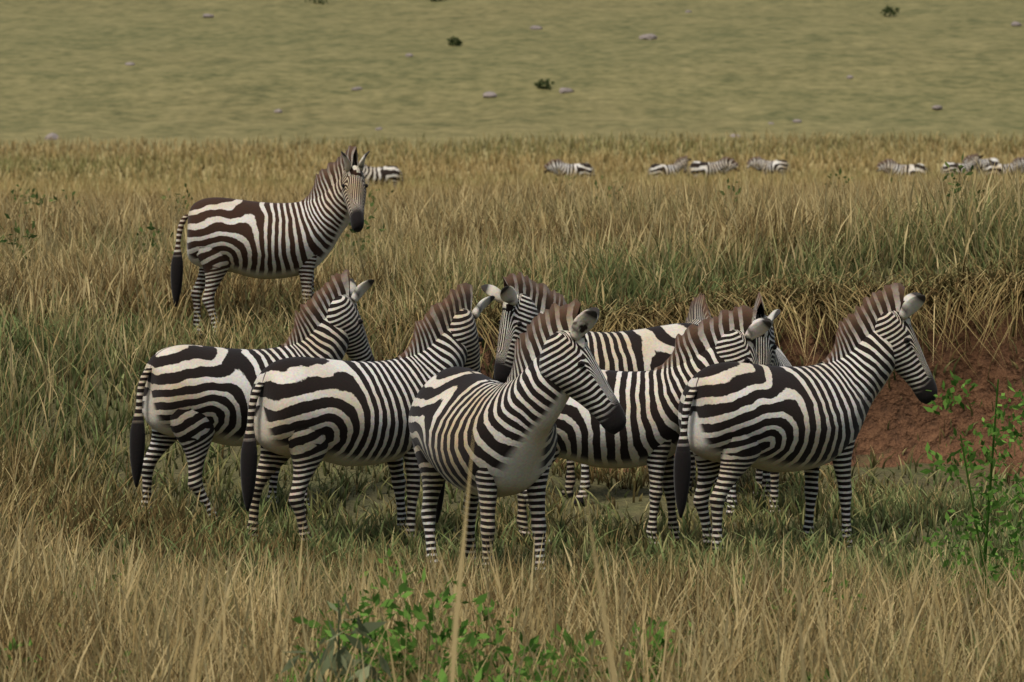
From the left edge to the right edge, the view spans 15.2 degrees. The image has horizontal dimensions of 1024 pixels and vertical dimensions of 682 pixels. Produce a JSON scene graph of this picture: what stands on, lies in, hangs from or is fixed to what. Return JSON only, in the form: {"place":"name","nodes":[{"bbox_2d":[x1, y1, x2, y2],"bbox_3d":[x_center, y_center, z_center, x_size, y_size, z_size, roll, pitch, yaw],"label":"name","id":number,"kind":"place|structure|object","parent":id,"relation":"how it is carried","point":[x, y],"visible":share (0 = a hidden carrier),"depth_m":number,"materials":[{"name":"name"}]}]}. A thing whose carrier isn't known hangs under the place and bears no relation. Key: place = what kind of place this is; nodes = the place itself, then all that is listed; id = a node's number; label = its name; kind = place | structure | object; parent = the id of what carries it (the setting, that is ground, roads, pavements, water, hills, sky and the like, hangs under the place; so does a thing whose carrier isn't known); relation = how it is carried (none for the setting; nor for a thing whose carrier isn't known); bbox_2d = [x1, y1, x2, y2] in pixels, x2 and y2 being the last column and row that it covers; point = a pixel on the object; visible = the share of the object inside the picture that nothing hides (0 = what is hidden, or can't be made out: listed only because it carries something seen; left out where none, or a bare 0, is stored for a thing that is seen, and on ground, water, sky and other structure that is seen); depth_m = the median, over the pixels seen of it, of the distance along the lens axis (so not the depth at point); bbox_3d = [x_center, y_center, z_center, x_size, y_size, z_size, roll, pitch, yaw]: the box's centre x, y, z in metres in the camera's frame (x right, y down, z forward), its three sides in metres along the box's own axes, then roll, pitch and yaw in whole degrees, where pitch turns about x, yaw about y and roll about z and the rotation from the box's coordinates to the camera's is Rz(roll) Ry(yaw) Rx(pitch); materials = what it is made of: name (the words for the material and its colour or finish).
{"place":"outdoors","nodes":[
{"label":"outdoors","id":0,"kind":"place"},
{"bbox_2d":[0,0,1023,670],"bbox_3d":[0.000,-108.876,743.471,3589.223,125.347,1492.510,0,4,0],"label":"terrain","id":1,"kind":"structure","parent":0,"point":[242,70],"depth_m":299.35,"materials":[{"name":"green plant"}]},
{"bbox_2d":[44,133,58,139],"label":"hill rock","id":2,"kind":"object","parent":1,"relation":"on","point":[54,136],"visible":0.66,"depth_m":274.14,"materials":[{"name":"grey stone"}]},
{"bbox_2d":[203,14,213,17],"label":"hill rock","id":3,"kind":"object","parent":1,"relation":"on","point":[208,16],"visible":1,"depth_m":357.03,"materials":[{"name":"grey stone"}]},
{"bbox_2d":[130,269,374,521],"bbox_3d":[-1.833,0.430,27.650,2.008,1.854,0.705,-2,5,-30],"label":"zebra","id":4,"kind":"object","parent":1,"relation":"on","point":[193,400],"visible":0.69,"depth_m":27.25},
{"bbox_2d":[171,146,369,338],"bbox_3d":[-2.026,-0.821,32.546,1.708,1.678,0.710,0,4,7],"label":"zebra","id":5,"kind":"object","parent":1,"relation":"on","point":[260,240],"visible":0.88,"depth_m":32.35},
{"bbox_2d":[280,595,391,681],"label":"broad-leaved plant","id":6,"kind":"object","parent":1,"relation":"on","point":[365,628],"visible":0.96,"depth_m":16.24,"materials":[{"name":"green plant"}]},
{"bbox_2d":[351,87,361,90],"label":"hill rock","id":7,"kind":"object","parent":1,"relation":"on","point":[356,88],"visible":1,"depth_m":298.58,"materials":[{"name":"grey stone"}]},
{"bbox_2d":[240,283,494,550],"bbox_3d":[-0.951,0.538,26.401,2.082,1.826,0.727,-3,5,-33],"label":"zebra","id":8,"kind":"object","parent":1,"relation":"on","point":[307,415],"visible":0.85,"depth_m":26.03},
{"bbox_2d":[358,162,403,189],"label":"zebra","id":9,"kind":"object","parent":1,"relation":"on","point":[386,173],"visible":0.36,"depth_m":128.51},
{"bbox_2d":[483,91,496,97],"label":"hill rock","id":10,"kind":"object","parent":1,"relation":"on","point":[489,94],"visible":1,"depth_m":294.45,"materials":[{"name":"grey stone"}]},
{"bbox_2d":[190,422,805,681],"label":"tall grass stalks","id":11,"kind":"object","parent":1,"relation":"on","point":[455,639],"depth_m":11.02,"materials":[{"name":"beige plant"}]},
{"bbox_2d":[0,152,1021,274],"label":"weeds","id":12,"kind":"object","parent":1,"relation":"on","point":[150,227],"depth_m":39.31,"materials":[{"name":"green plant"}]},
{"bbox_2d":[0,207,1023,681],"bbox_3d":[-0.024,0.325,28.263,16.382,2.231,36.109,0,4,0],"label":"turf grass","id":13,"kind":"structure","parent":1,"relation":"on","point":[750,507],"depth_m":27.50,"materials":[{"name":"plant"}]},
{"bbox_2d":[0,127,1023,202],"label":"grass","id":14,"kind":"structure","parent":1,"relation":"on","point":[847,153],"depth_m":216.40,"materials":[{"name":"beige plant"}]},
{"bbox_2d":[0,171,1023,245],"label":"terrace grass","id":15,"kind":"structure","parent":1,"relation":"on","point":[147,202],"depth_m":51.63,"materials":[{"name":"beige plant"}]},
{"bbox_2d":[408,299,625,577],"bbox_3d":[-0.102,0.648,24.396,0.762,1.917,2.040,-2,5,-29],"label":"zebra","id":16,"kind":"object","parent":1,"relation":"on","point":[517,413],"visible":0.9,"depth_m":23.95},
{"bbox_2d":[530,26,541,29],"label":"hill rock","id":17,"kind":"object","parent":1,"relation":"on","point":[535,28],"visible":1,"depth_m":340.08,"materials":[{"name":"grey stone"}]},
{"bbox_2d":[273,566,840,681],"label":"shrub","id":18,"kind":"object","parent":1,"relation":"on","point":[419,615],"visible":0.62,"depth_m":16.97,"materials":[{"name":"green plant"}]},
{"bbox_2d":[559,88,574,93],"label":"hill rock","id":19,"kind":"object","parent":1,"relation":"on","point":[565,90],"visible":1,"depth_m":295.46,"materials":[{"name":"grey stone"}]},
{"bbox_2d":[544,159,594,180],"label":"zebra","id":20,"kind":"object","parent":1,"relation":"on","point":[554,166],"visible":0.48,"depth_m":158.41},
{"bbox_2d":[481,271,697,503],"bbox_3d":[0.734,0.336,29.482,2.104,1.777,0.727,-1,4,-20],"label":"zebra","id":21,"kind":"object","parent":1,"relation":"on","point":[522,299],"visible":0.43,"depth_m":29.21},
{"bbox_2d":[305,0,899,89],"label":"bushes","id":22,"kind":"object","parent":1,"relation":"on","point":[454,41],"depth_m":327.50,"materials":[{"name":"green plant"}]},
{"bbox_2d":[516,305,770,546],"bbox_3d":[0.800,0.588,26.191,1.942,1.679,0.676,1,4,8],"label":"zebra","id":23,"kind":"object","parent":1,"relation":"on","point":[648,435],"visible":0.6,"depth_m":25.99},
{"bbox_2d":[639,34,656,39],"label":"hill rock","id":24,"kind":"object","parent":1,"relation":"on","point":[648,37],"visible":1,"depth_m":330.04,"materials":[{"name":"grey stone"}]},
{"bbox_2d":[647,156,691,179],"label":"zebra","id":25,"kind":"object","parent":1,"relation":"on","point":[679,164],"visible":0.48,"depth_m":172.24},
{"bbox_2d":[363,253,1023,387],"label":"grass","id":26,"kind":"structure","parent":1,"relation":"on","point":[950,290],"depth_m":32.66,"materials":[{"name":"beige plant"}]},
{"bbox_2d":[687,157,738,178],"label":"zebra","id":27,"kind":"object","parent":1,"relation":"on","point":[727,164],"visible":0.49,"depth_m":161.89},
{"bbox_2d":[686,293,762,495],"bbox_3d":[1.626,0.414,30.692,0.727,1.555,2.255,-1,4,-10],"label":"zebra","id":28,"kind":"object","parent":1,"relation":"on","point":[699,311],"visible":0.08,"depth_m":31.05},
{"bbox_2d":[724,292,791,519],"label":"zebra","id":29,"kind":"object","parent":1,"relation":"on","point":[769,351],"visible":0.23,"depth_m":27.59},
{"bbox_2d":[746,156,790,175],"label":"zebra","id":30,"kind":"object","parent":1,"relation":"on","point":[758,163],"visible":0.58,"depth_m":179.11},
{"bbox_2d":[674,283,937,551],"bbox_3d":[1.946,0.552,26.162,2.045,1.866,0.727,-3,5,-33],"label":"zebra","id":31,"kind":"object","parent":1,"relation":"on","point":[736,420],"visible":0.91,"depth_m":25.90},
{"bbox_2d":[876,159,927,177],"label":"zebra","id":32,"kind":"object","parent":1,"relation":"on","point":[885,166],"visible":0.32,"depth_m":160.78},
{"bbox_2d":[932,105,942,109],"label":"hill rock","id":33,"kind":"object","parent":1,"relation":"on","point":[937,107],"visible":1,"depth_m":287.66,"materials":[{"name":"grey stone"}]},
{"bbox_2d":[940,153,983,178],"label":"zebra","id":34,"kind":"object","parent":1,"relation":"on","point":[973,159],"visible":0.56,"depth_m":172.28},
{"bbox_2d":[918,370,1023,624],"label":"shrub","id":35,"kind":"object","parent":1,"relation":"on","point":[993,429],"visible":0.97,"depth_m":21.39,"materials":[{"name":"green plant"}]},
{"bbox_2d":[962,154,999,176],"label":"zebra","id":36,"kind":"object","parent":1,"relation":"on","point":[984,163],"visible":0.17,"depth_m":181.29},
{"bbox_2d":[982,157,1023,177],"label":"zebra","id":37,"kind":"object","parent":1,"relation":"on","point":[1017,164],"visible":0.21,"depth_m":167.66},
{"bbox_2d":[1011,21,1021,25],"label":"hill rock","id":38,"kind":"object","parent":1,"relation":"on","point":[1015,23],"visible":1,"depth_m":341.84,"materials":[{"name":"grey stone"}]},
{"bbox_2d":[0,151,1023,681],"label":"grass","id":39,"kind":"structure","parent":0,"point":[372,308],"depth_m":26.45,"materials":[{"name":"beige plant"}]}
]}

